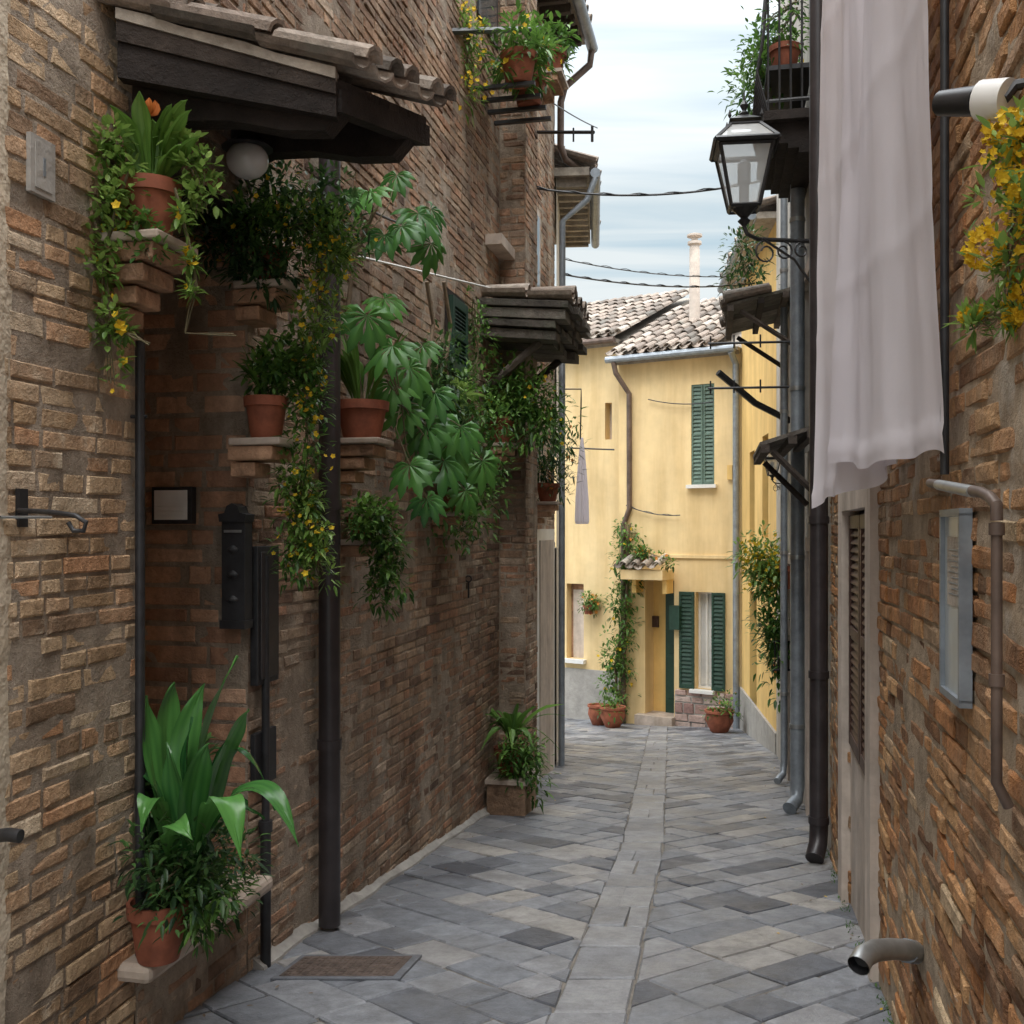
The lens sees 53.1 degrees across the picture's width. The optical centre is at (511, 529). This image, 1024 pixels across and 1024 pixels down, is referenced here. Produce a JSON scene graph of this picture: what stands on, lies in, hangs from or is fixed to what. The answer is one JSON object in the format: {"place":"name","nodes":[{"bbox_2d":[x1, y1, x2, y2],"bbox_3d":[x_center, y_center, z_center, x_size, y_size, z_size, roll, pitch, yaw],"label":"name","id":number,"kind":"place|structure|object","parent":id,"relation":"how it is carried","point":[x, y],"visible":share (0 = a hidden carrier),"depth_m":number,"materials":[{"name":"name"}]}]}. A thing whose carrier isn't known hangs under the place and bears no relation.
{"place":"outdoors","nodes":[
{"label":"outdoors","id":0,"kind":"place"},
{"bbox_2d":[3,0,135,1023],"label":"wall bricks","id":1,"kind":"object","parent":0,"point":[25,760],"depth_m":2.71,"materials":[{"name":"brick"}]},
{"bbox_2d":[0,0,12,1023],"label":"plaster band","id":2,"kind":"object","parent":1,"relation":"attached to","point":[6,288],"visible":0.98,"depth_m":2.48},
{"bbox_2d":[0,827,24,842],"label":"iron handle","id":3,"kind":"object","parent":2,"relation":"attached to","point":[13,835],"visible":1,"depth_m":2.36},
{"bbox_2d":[26,131,54,201],"bbox_3d":[-1.196,-0.919,2.603,0.018,0.147,0.095,0,0,12],"label":"house number sign","id":4,"kind":"object","parent":1,"relation":"attached to","point":[40,168],"visible":1,"depth_m":2.59,"materials":[{"name":"stone"}]},
{"bbox_2d":[0,488,88,532],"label":"iron hook bracket","id":5,"kind":"object","parent":1,"relation":"attached to","point":[22,511],"visible":1,"depth_m":2.50,"materials":[{"name":"metal"}]},
{"bbox_2d":[136,331,143,337],"bbox_3d":[-1.444,0.250,3.480,0.006,3.100,0.900,0,0,12],"label":"recess back mortar","id":6,"kind":"object","parent":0,"point":[140,334],"visible":0.01,"depth_m":3.79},
{"bbox_2d":[144,201,247,972],"bbox_3d":[-1.179,0.300,3.770,0.450,3.000,0.005,0,0,12],"label":"jamb mortar","id":7,"kind":"object","parent":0,"point":[174,361],"visible":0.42,"depth_m":3.76,"materials":[{"name":"concrete"}]},
{"bbox_2d":[193,0,247,208],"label":"brick wall","id":8,"kind":"structure","parent":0,"point":[228,187],"depth_m":3.55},
{"bbox_2d":[499,0,525,766],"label":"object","id":9,"kind":"object","parent":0,"point":[515,595],"visible":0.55,"depth_m":7.63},
{"bbox_2d":[175,718,892,1023],"bbox_3d":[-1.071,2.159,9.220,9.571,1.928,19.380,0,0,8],"label":"paved street","id":10,"kind":"structure","parent":0,"point":[736,824],"depth_m":4.49,"materials":[{"name":"stone"}]},
{"bbox_2d":[134,909,246,1023],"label":"ledge base bricks","id":11,"kind":"object","parent":10,"relation":"on","point":[221,964],"visible":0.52,"depth_m":3.46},
{"bbox_2d":[116,872,272,983],"bbox_3d":[-1.142,1.278,3.357,0.400,0.055,0.809,0,0,12],"label":"stone ledge","id":12,"kind":"object","parent":11,"relation":"on","point":[130,969],"visible":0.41,"depth_m":3.10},
{"bbox_2d":[130,341,147,955],"bbox_3d":[-1.101,0.350,3.005,0.060,1.800,0.028,0,0,0],"label":"iron rod","id":13,"kind":"object","parent":12,"relation":"on","point":[139,416],"visible":0.75,"depth_m":2.99,"materials":[{"name":"metal"}]},
{"bbox_2d":[107,655,298,966],"bbox_3d":[-1.006,0.820,3.065,0.517,0.883,0.883,0,0,-35],"label":"potted aspidistra","id":14,"kind":"object","parent":12,"relation":"on","point":[185,802],"visible":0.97,"depth_m":2.93,"materials":[{"name":"plant"}]},
{"bbox_2d":[135,909,246,1023],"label":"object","id":15,"kind":"object","parent":10,"relation":"on","point":[156,991],"visible":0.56,"depth_m":3.30,"materials":[{"name":"brick"}]},
{"bbox_2d":[147,14,499,882],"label":"wall body","id":16,"kind":"structure","parent":10,"relation":"on","point":[219,202],"depth_m":3.55,"materials":[{"name":"brown brick"}]},
{"bbox_2d":[5,0,135,1023],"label":"wall mortar","id":17,"kind":"object","parent":16,"relation":"attached to","point":[27,661],"depth_m":2.72,"materials":[{"name":"concrete"}]},
{"bbox_2d":[135,312,143,340],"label":"recess back bricks","id":18,"kind":"object","parent":16,"relation":"attached to","point":[141,330],"depth_m":3.80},
{"bbox_2d":[143,219,248,879],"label":"jamb bricks","id":19,"kind":"object","parent":16,"relation":"attached to","point":[206,382],"visible":0.42,"depth_m":3.77,"materials":[{"name":"brick"}]},
{"bbox_2d":[152,487,195,523],"bbox_3d":[-1.244,-0.087,3.764,0.164,0.136,0.037,0,0,12],"label":"intercom panel","id":20,"kind":"object","parent":19,"relation":"attached to","point":[173,505],"visible":1,"depth_m":3.75,"materials":[{"name":"black metal"}]},
{"bbox_2d":[218,503,254,628],"bbox_3d":[-0.994,0.132,3.691,0.108,0.450,0.072,0,0,12],"label":"mailbox","id":21,"kind":"object","parent":19,"relation":"attached to","point":[236,520],"visible":1,"depth_m":3.67,"materials":[{"name":"black metal"}]},
{"bbox_2d":[179,0,245,194],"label":"lintel wall bricks","id":22,"kind":"object","parent":16,"relation":"on","point":[216,136],"visible":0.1,"depth_m":3.51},
{"bbox_2d":[221,134,272,189],"bbox_3d":[-0.878,-1.233,3.529,0.170,0.134,0.424,0,0,0],"label":"globe wall lamp","id":23,"kind":"object","parent":22,"relation":"attached to","point":[247,160],"visible":0.99,"depth_m":3.35,"materials":[{"name":"white glass"}]},
{"bbox_2d":[97,0,455,163],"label":"tiled wooden canopy","id":24,"kind":"object","parent":16,"relation":"attached to","point":[280,88],"visible":0.98,"depth_m":3.00,"materials":[{"name":"brown wood"}]},
{"bbox_2d":[244,0,499,968],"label":"front wall bricks","id":25,"kind":"object","parent":16,"relation":"attached to","point":[444,74],"visible":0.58,"depth_m":5.54,"materials":[{"name":"brick"}]},
{"bbox_2d":[250,546,278,780],"bbox_3d":[-0.919,0.507,3.820,0.036,0.886,0.178,0,0,12],"label":"meter cabinet door","id":26,"kind":"structure","parent":25,"relation":"attached to","point":[258,648],"depth_m":3.76,"materials":[{"name":"black metal"}]},
{"bbox_2d":[259,556,272,967],"bbox_3d":[-0.913,0.861,3.794,0.052,1.521,0.052,0,0,0],"label":"gas pipe","id":27,"kind":"object","parent":25,"relation":"attached to","point":[266,825],"visible":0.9,"depth_m":3.78,"materials":[{"name":"black metal"}]},
{"bbox_2d":[317,158,341,928],"bbox_3d":[-0.764,-0.047,4.285,0.104,3.406,0.104,0,0,0],"label":"downpipe","id":28,"kind":"object","parent":25,"relation":"attached to","point":[329,744],"visible":0.62,"depth_m":4.25,"materials":[{"name":"metal"}]},
{"bbox_2d":[100,228,562,556],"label":"brick corbel shelves","id":29,"kind":"object","parent":25,"relation":"attached to","point":[146,281],"visible":0.63,"depth_m":3.59,"materials":[{"name":"brick"}]},
{"bbox_2d":[76,91,236,392],"bbox_3d":[-1.039,-0.797,2.891,0.490,0.849,0.254,0,0,-20],"label":"potted plant","id":30,"kind":"object","parent":29,"relation":"on","point":[149,193],"visible":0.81,"depth_m":2.87,"materials":[{"name":"green plant"}]},
{"bbox_2d":[173,157,382,369],"bbox_3d":[-0.862,-0.963,3.652,0.801,0.818,0.437,0,0,0],"label":"potted plant","id":31,"kind":"object","parent":29,"relation":"on","point":[269,259],"visible":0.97,"depth_m":3.61,"materials":[{"name":"green plant"}]},
{"bbox_2d":[230,316,348,597],"bbox_3d":[-0.788,-0.261,3.646,0.406,1.018,0.306,0,0,0],"label":"potted plant","id":32,"kind":"object","parent":29,"relation":"on","point":[266,411],"visible":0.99,"depth_m":3.61,"materials":[{"name":"green plant"}]},
{"bbox_2d":[341,171,500,623],"bbox_3d":[-0.399,-0.604,4.829,0.446,2.073,1.317,0,0,30],"label":"potted palmate shrub","id":33,"kind":"object","parent":29,"relation":"on","point":[361,416],"visible":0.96,"depth_m":4.54,"materials":[{"name":"green plant"}]},
{"bbox_2d":[394,281,523,565],"bbox_3d":[-0.298,-0.689,6.059,0.752,1.817,1.771,0,0,0],"label":"climbing plant","id":34,"kind":"object","parent":29,"relation":"on","point":[463,391],"visible":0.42,"depth_m":5.99,"materials":[{"name":"green plant"}]},
{"bbox_2d":[478,348,586,469],"bbox_3d":[0.046,-0.843,7.272,0.999,0.908,0.698,0,0,0],"label":"potted plant","id":35,"kind":"object","parent":29,"relation":"on","point":[530,412],"visible":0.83,"depth_m":7.16,"materials":[{"name":"green plant"}]},
{"bbox_2d":[537,421,592,506],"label":"potted plant","id":36,"kind":"object","parent":29,"relation":"on","point":[549,490],"visible":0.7,"depth_m":8.89,"materials":[{"name":"green plant"}]},
{"bbox_2d":[342,192,401,224],"bbox_3d":[-0.687,-1.531,4.818,0.012,0.124,1.033,0,0,12],"label":"wall cable","id":37,"kind":"object","parent":25,"relation":"attached to","point":[387,218],"depth_m":5.08,"materials":[{"name":"black metal"}]},
{"bbox_2d":[246,0,499,971],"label":"front wall mortar","id":38,"kind":"object","parent":25,"relation":"attached to","point":[295,730],"visible":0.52,"depth_m":5.08,"materials":[{"name":"concrete"}]},
{"bbox_2d":[466,575,471,597],"bbox_3d":[-0.285,0.378,6.715,0.048,0.148,0.012,0,0,0],"label":"iron key ornament","id":39,"kind":"object","parent":25,"relation":"attached to","point":[468,583],"visible":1,"depth_m":6.71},
{"bbox_2d":[452,26,551,125],"bbox_3d":[-0.090,-3.335,6.827,0.469,0.788,1.668,0,0,17],"label":"iron shelf","id":40,"kind":"object","parent":25,"relation":"attached to","point":[466,31],"visible":0.66,"depth_m":7.06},
{"bbox_2d":[456,0,574,125],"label":"shelf plants","id":41,"kind":"object","parent":40,"relation":"attached to","point":[521,61],"visible":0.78,"depth_m":6.80,"materials":[{"name":"green plant"}]},
{"bbox_2d":[527,10,581,104],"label":"potted plant","id":42,"kind":"object","parent":40,"relation":"on","point":[559,84],"visible":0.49,"depth_m":7.71,"materials":[{"name":"plant"}]},
{"bbox_2d":[445,0,554,778],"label":"windows","id":43,"kind":"structure","parent":16,"relation":"attached to","point":[499,246],"depth_m":9.09,"materials":[{"name":"black metal"}]},
{"bbox_2d":[537,0,592,46],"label":"eave","id":44,"kind":"object","parent":16,"relation":"attached to","point":[565,9],"visible":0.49,"depth_m":9.26,"materials":[{"name":"brown wood"}]},
{"bbox_2d":[270,955,421,981],"bbox_3d":[-0.602,1.625,3.780,0.515,0.059,0.280,0,0,0],"label":"drain grate cover","id":45,"kind":"object","parent":10,"relation":"on","point":[360,968],"visible":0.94,"depth_m":3.75,"materials":[{"name":"metal"}]},
{"bbox_2d":[252,806,489,969],"bbox_3d":[-0.515,1.826,5.641,0.083,0.520,3.861,0,0,12],"label":"kerb fillet","id":46,"kind":"object","parent":10,"relation":"on","point":[296,937],"visible":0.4,"depth_m":4.85,"materials":[{"name":"concrete"}]},
{"bbox_2d":[481,703,564,815],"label":"potted plant","id":47,"kind":"object","parent":10,"relation":"on","point":[511,779],"visible":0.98,"depth_m":7.15,"materials":[{"name":"plant"}]},
{"bbox_2d":[523,0,537,786],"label":"pilaster side bricks","id":48,"kind":"object","parent":10,"relation":"on","point":[531,132],"visible":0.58,"depth_m":7.81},
{"bbox_2d":[499,0,524,743],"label":"pilaster face bricks","id":49,"kind":"object","parent":48,"relation":"attached to","point":[509,276],"visible":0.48,"depth_m":7.63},
{"bbox_2d":[351,255,490,287],"bbox_3d":[-0.176,-1.661,7.026,0.012,0.901,5.146,0,0,13],"label":"clothesline","id":50,"kind":"object","parent":49,"relation":"attached to","point":[392,264],"visible":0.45,"depth_m":5.49,"materials":[{"name":"white paint"}]},
{"bbox_2d":[488,53,597,128],"bbox_3d":[0.359,-3.781,8.968,0.012,0.878,3.749,0,0,17],"label":"overhead cable","id":51,"kind":"object","parent":49,"relation":"attached to","point":[562,108],"visible":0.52,"depth_m":9.56,"materials":[{"name":"rubber"}]},
{"bbox_2d":[525,0,537,795],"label":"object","id":52,"kind":"object","parent":48,"relation":"attached to","point":[532,486],"visible":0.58,"depth_m":7.87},
{"bbox_2d":[479,283,589,389],"bbox_3d":[0.208,-1.335,7.535,0.671,0.748,1.174,0,0,12],"label":"wooden door canopy","id":53,"kind":"object","parent":48,"relation":"attached to","point":[550,324],"visible":0.96,"depth_m":7.06,"materials":[{"name":"wood"}]},
{"bbox_2d":[203,773,882,1016],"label":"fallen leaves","id":54,"kind":"object","parent":10,"relation":"on","point":[204,1015],"visible":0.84,"depth_m":4.20,"materials":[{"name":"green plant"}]},
{"bbox_2d":[537,7,554,528],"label":"wall bricks","id":55,"kind":"object","parent":10,"relation":"on","point":[542,160],"depth_m":9.50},
{"bbox_2d":[537,7,554,528],"bbox_3d":[0.207,-1.160,9.036,0.015,7.120,1.915,0,0,12],"label":"wall mortar","id":56,"kind":"object","parent":55,"relation":"attached to","point":[544,220],"depth_m":9.64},
{"bbox_2d":[537,126,594,141],"bbox_3d":[0.325,-3.150,8.171,0.762,0.285,0.130,0,0,43],"label":"clothesline bracket","id":57,"kind":"object","parent":55,"relation":"attached to","point":[591,132],"visible":0.88,"depth_m":8.09,"materials":[{"name":"black metal"}]},
{"bbox_2d":[554,144,601,765],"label":"cream house","id":58,"kind":"structure","parent":10,"relation":"on","point":[577,218],"depth_m":10.03,"materials":[{"name":"paint"}]},
{"bbox_2d":[557,0,597,176],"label":"gutter","id":59,"kind":"object","parent":58,"relation":"on","point":[582,14],"visible":0.83,"depth_m":9.91,"materials":[{"name":"metal"}]},
{"bbox_2d":[565,388,613,523],"bbox_3d":[0.765,-0.726,10.200,0.510,1.350,0.105,0,0,0],"label":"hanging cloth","id":60,"kind":"object","parent":58,"relation":"on","point":[581,507],"visible":0.88,"depth_m":10.18,"materials":[{"name":"grey fabric"}]},
{"bbox_2d":[566,273,754,287],"bbox_3d":[1.732,-2.816,11.518,3.182,0.408,0.029,0,0,-39],"label":"overhead cable","id":61,"kind":"object","parent":58,"relation":"attached to","point":[640,284],"visible":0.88,"depth_m":11.32,"materials":[{"name":"rubber"}]},
{"bbox_2d":[566,258,754,276],"bbox_3d":[1.734,-2.943,11.520,3.188,0.337,0.026,0,0,-39],"label":"overhead cable","id":62,"kind":"object","parent":58,"relation":"attached to","point":[646,271],"visible":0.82,"depth_m":11.29,"materials":[{"name":"rubber"}]},
{"bbox_2d":[587,703,603,725],"bbox_3d":[1.254,2.704,14.900,0.315,0.300,0.315,0,0,0],"label":"terracotta pot","id":63,"kind":"object","parent":10,"relation":"on","point":[593,715],"visible":0.59,"depth_m":14.80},
{"bbox_2d":[592,685,629,727],"bbox_3d":[1.452,2.555,14.525,0.555,0.679,0.581,0,0,-26],"label":"terracotta pot","id":64,"kind":"object","parent":10,"relation":"on","point":[612,714],"visible":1,"depth_m":14.39,"materials":[{"name":"orange ceramic"}]},
{"bbox_2d":[554,288,688,719],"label":"yellow house","id":65,"kind":"structure","parent":10,"relation":"on","point":[613,322],"depth_m":16.05,"materials":[{"name":"paint"}]},
{"bbox_2d":[577,590,603,617],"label":"potted plant","id":66,"kind":"object","parent":65,"relation":"on","point":[590,609],"visible":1,"depth_m":15.87,"materials":[{"name":"green plant"}]},
{"bbox_2d":[619,352,741,726],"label":"front wall","id":67,"kind":"structure","parent":10,"relation":"on","point":[682,461],"depth_m":14.76,"materials":[{"name":"yellow paint"}]},
{"bbox_2d":[592,517,678,722],"bbox_3d":[1.863,1.387,14.988,1.383,3.145,0.796,0,0,27],"label":"climbing vine","id":68,"kind":"object","parent":67,"relation":"attached to","point":[610,667],"visible":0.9,"depth_m":15.07,"materials":[{"name":"green plant"}]},
{"bbox_2d":[613,553,673,593],"bbox_3d":[1.889,0.639,14.806,0.753,0.578,0.528,0,0,32],"label":"entrance canopy","id":69,"kind":"object","parent":67,"relation":"attached to","point":[637,574],"visible":0.88,"depth_m":14.69,"materials":[{"name":"yellow paint"}]},
{"bbox_2d":[626,505,679,515],"bbox_3d":[2.053,-0.275,14.957,0.858,0.171,0.028,0,0,32],"label":"wall cable","id":70,"kind":"object","parent":67,"relation":"attached to","point":[654,513],"depth_m":14.93,"materials":[{"name":"black metal"}]},
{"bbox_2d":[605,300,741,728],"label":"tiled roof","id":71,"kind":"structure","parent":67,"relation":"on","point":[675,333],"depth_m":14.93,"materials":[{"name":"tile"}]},
{"bbox_2d":[687,233,701,319],"bbox_3d":[2.853,-3.817,16.000,0.240,1.620,0.234,0,0,0],"label":"chimney pipe","id":72,"kind":"object","parent":71,"relation":"on","point":[694,243],"visible":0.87,"depth_m":15.93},
{"bbox_2d":[648,399,712,404],"bbox_3d":[2.417,-1.844,14.730,1.002,0.126,0.016,0,0,32],"label":"wall cable","id":73,"kind":"object","parent":67,"relation":"attached to","point":[680,403],"depth_m":14.71,"materials":[{"name":"rubber"}]},
{"bbox_2d":[675,689,732,727],"bbox_3d":[2.765,2.757,14.538,0.978,0.887,0.060,0,0,32],"label":"stone base","id":74,"kind":"object","parent":10,"relation":"on","point":[688,712],"visible":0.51,"depth_m":14.63,"materials":[{"name":"stone"}]},
{"bbox_2d":[700,297,718,306],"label":"tiled roof house","id":75,"kind":"structure","parent":10,"relation":"on","point":[705,300],"depth_m":19.59,"materials":[{"name":"ceramic"}]},
{"bbox_2d":[699,689,743,732],"bbox_3d":[2.793,2.428,13.649,0.610,0.586,0.501,0,0,0],"label":"terracotta pot","id":76,"kind":"object","parent":10,"relation":"on","point":[719,719],"visible":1,"depth_m":13.57,"materials":[{"name":"orange ceramic"}]},
{"bbox_2d":[717,195,776,753],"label":"side wall","id":77,"kind":"structure","parent":10,"relation":"on","point":[758,723],"depth_m":12.55,"materials":[{"name":"paint"}]},
{"bbox_2d":[776,0,831,851],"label":"stucco house","id":78,"kind":"structure","parent":10,"relation":"on","point":[806,282],"depth_m":7.52,"materials":[{"name":"grey paint"}]},
{"bbox_2d":[536,180,759,195],"bbox_3d":[1.244,-2.911,8.623,2.254,0.234,0.034,0,0,-4],"label":"overhead cable","id":79,"kind":"object","parent":78,"relation":"attached to","point":[637,194],"visible":0.71,"depth_m":8.60,"materials":[{"name":"rubber"}]},
{"bbox_2d":[708,334,789,348],"bbox_3d":[1.881,-1.460,7.965,0.702,0.100,0.036,0,0,8],"label":"clothesline bracket","id":80,"kind":"object","parent":78,"relation":"attached to","point":[760,342],"visible":0.9,"depth_m":7.96,"materials":[{"name":"black metal"}]},
{"bbox_2d":[708,379,789,393],"bbox_3d":[1.881,-1.110,7.965,0.702,0.100,0.036,0,0,8],"label":"clothesline bracket","id":81,"kind":"object","parent":78,"relation":"attached to","point":[760,387],"visible":0.9,"depth_m":7.96,"materials":[{"name":"black metal"}]},
{"bbox_2d":[716,370,789,423],"bbox_3d":[2.103,-1.150,8.930,0.717,0.446,0.100,0,0,-15],"label":"iron strut","id":82,"kind":"object","parent":78,"relation":"attached to","point":[743,393],"visible":0.88,"depth_m":8.91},
{"bbox_2d":[719,283,789,366],"bbox_3d":[2.128,-1.758,8.991,0.616,0.548,1.394,0,0,11],"label":"wooden door canopy","id":83,"kind":"object","parent":78,"relation":"attached to","point":[754,308],"visible":0.92,"depth_m":8.58,"materials":[{"name":"brown wood"}]},
{"bbox_2d":[714,224,779,296],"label":"roof plant","id":84,"kind":"object","parent":83,"relation":"on","point":[751,268],"visible":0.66,"depth_m":9.32,"materials":[{"name":"green plant"}]},
{"bbox_2d":[723,520,789,712],"bbox_3d":[2.398,0.779,9.153,0.911,1.733,1.015,0,0,0],"label":"climbing plant","id":85,"kind":"object","parent":78,"relation":"attached to","point":[769,574],"visible":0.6,"depth_m":9.16,"materials":[{"name":"green plant"}]},
{"bbox_2d":[709,92,808,281],"bbox_3d":[1.637,-2.160,6.583,0.702,1.307,0.419,0,0,7],"label":"street lamp","id":86,"kind":"object","parent":78,"relation":"attached to","point":[743,208],"visible":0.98,"depth_m":6.57,"materials":[{"name":"black metal"}]},
{"bbox_2d":[764,457,779,490],"bbox_3d":[2.363,-0.519,9.201,0.216,0.523,0.175,0,0,7],"label":"street lamp","id":87,"kind":"object","parent":78,"relation":"attached to","point":[771,464],"visible":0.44,"depth_m":9.19,"materials":[{"name":"black metal"}]},
{"bbox_2d":[751,0,808,201],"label":"iron balcony","id":88,"kind":"structure","parent":78,"relation":"attached to","point":[789,164],"depth_m":6.59,"materials":[{"name":"black metal"}]},
{"bbox_2d":[708,0,808,120],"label":"balcony plants","id":89,"kind":"object","parent":88,"relation":"on","point":[784,67],"visible":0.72,"depth_m":6.90,"materials":[{"name":"green plant"}]},
{"bbox_2d":[774,198,787,783],"bbox_3d":[2.280,-0.427,8.665,0.072,5.146,0.195,0,0,34],"label":"downpipe","id":90,"kind":"object","parent":78,"relation":"attached to","point":[779,777],"visible":0.94,"depth_m":8.69,"materials":[{"name":"metal"}]},
{"bbox_2d":[753,426,808,506],"bbox_3d":[1.796,-0.401,6.704,0.384,0.488,1.210,0,0,11],"label":"wooden door canopy","id":91,"kind":"object","parent":78,"relation":"attached to","point":[778,448],"visible":0.73,"depth_m":6.34,"materials":[{"name":"brown wood"}]},
{"bbox_2d":[783,185,805,814],"bbox_3d":[1.998,-0.497,7.250,0.112,5.007,0.221,0,0,39],"label":"downpipe","id":92,"kind":"object","parent":78,"relation":"attached to","point":[794,800],"visible":0.9,"depth_m":7.25,"materials":[{"name":"metal"}]},
{"bbox_2d":[825,849,893,1023],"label":"weeds","id":93,"kind":"object","parent":10,"relation":"on","point":[875,985],"visible":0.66,"depth_m":4.07,"materials":[{"name":"green plant"}]},
{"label":"wall","id":94,"kind":"object","parent":10,"relation":"on","visible":0},
{"bbox_2d":[805,0,828,863],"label":"downpipe","id":95,"kind":"object","parent":94,"relation":"attached to","point":[818,671],"visible":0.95,"depth_m":5.60,"materials":[{"name":"metal"}]},
{"bbox_2d":[838,485,880,981],"bbox_3d":[1.502,0.805,4.247,0.180,2.090,1.313,0,0,13],"label":"doorway","id":96,"kind":"structure","parent":94,"relation":"attached to","point":[859,680],"depth_m":4.26,"materials":[{"name":"grey paint"}]},
{"bbox_2d":[829,0,1023,1023],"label":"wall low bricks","id":97,"kind":"object","parent":94,"relation":"attached to","point":[951,906],"depth_m":2.25,"materials":[{"name":"brick"}]},
{"bbox_2d":[812,0,943,508],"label":"hanging bed sheet","id":98,"kind":"object","parent":97,"relation":"attached to","point":[879,401],"visible":1,"depth_m":2.74,"materials":[{"name":"white fabric"}]},
{"bbox_2d":[848,938,923,975],"bbox_3d":[0.998,1.112,2.660,0.082,0.183,0.491,0,0,40],"label":"drain outlet","id":99,"kind":"object","parent":97,"relation":"attached to","point":[864,958],"visible":0.91,"depth_m":2.57,"materials":[{"name":"metal"}]},
{"bbox_2d":[939,508,972,708],"bbox_3d":[0.962,0.164,2.223,0.026,0.414,0.223,0,0,13],"label":"wall notice board","id":100,"kind":"object","parent":97,"relation":"attached to","point":[955,607],"depth_m":2.19,"materials":[{"name":"metal"}]},
{"bbox_2d":[926,479,1013,809],"bbox_3d":[0.921,0.169,2.147,0.059,0.590,0.956,0,0,15],"label":"water pipe","id":101,"kind":"object","parent":97,"relation":"attached to","point":[996,675],"visible":1,"depth_m":1.69,"materials":[{"name":"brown metal"}]},
{"bbox_2d":[932,77,1023,121],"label":"wall floodlight","id":102,"kind":"object","parent":97,"relation":"attached to","point":[986,99],"depth_m":1.75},
{"bbox_2d":[942,95,1023,352],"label":"yellow flowering plant","id":103,"kind":"object","parent":97,"relation":"attached to","point":[1010,149],"visible":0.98,"depth_m":1.75,"materials":[{"name":"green plant"}]},
{"bbox_2d":[830,0,1023,1023],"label":"wall low mortar","id":104,"kind":"object","parent":94,"relation":"attached to","point":[1007,394],"depth_m":2.29,"materials":[{"name":"concrete"}]},
{"bbox_2d":[940,0,948,474],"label":"cable conduit","id":105,"kind":"object","parent":94,"relation":"attached to","point":[944,197],"visible":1,"depth_m":2.24,"materials":[{"name":"black metal"}]},
{"bbox_2d":[554,0,777,302],"label":"sky","id":106,"kind":"structure","parent":0,"point":[656,63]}
]}

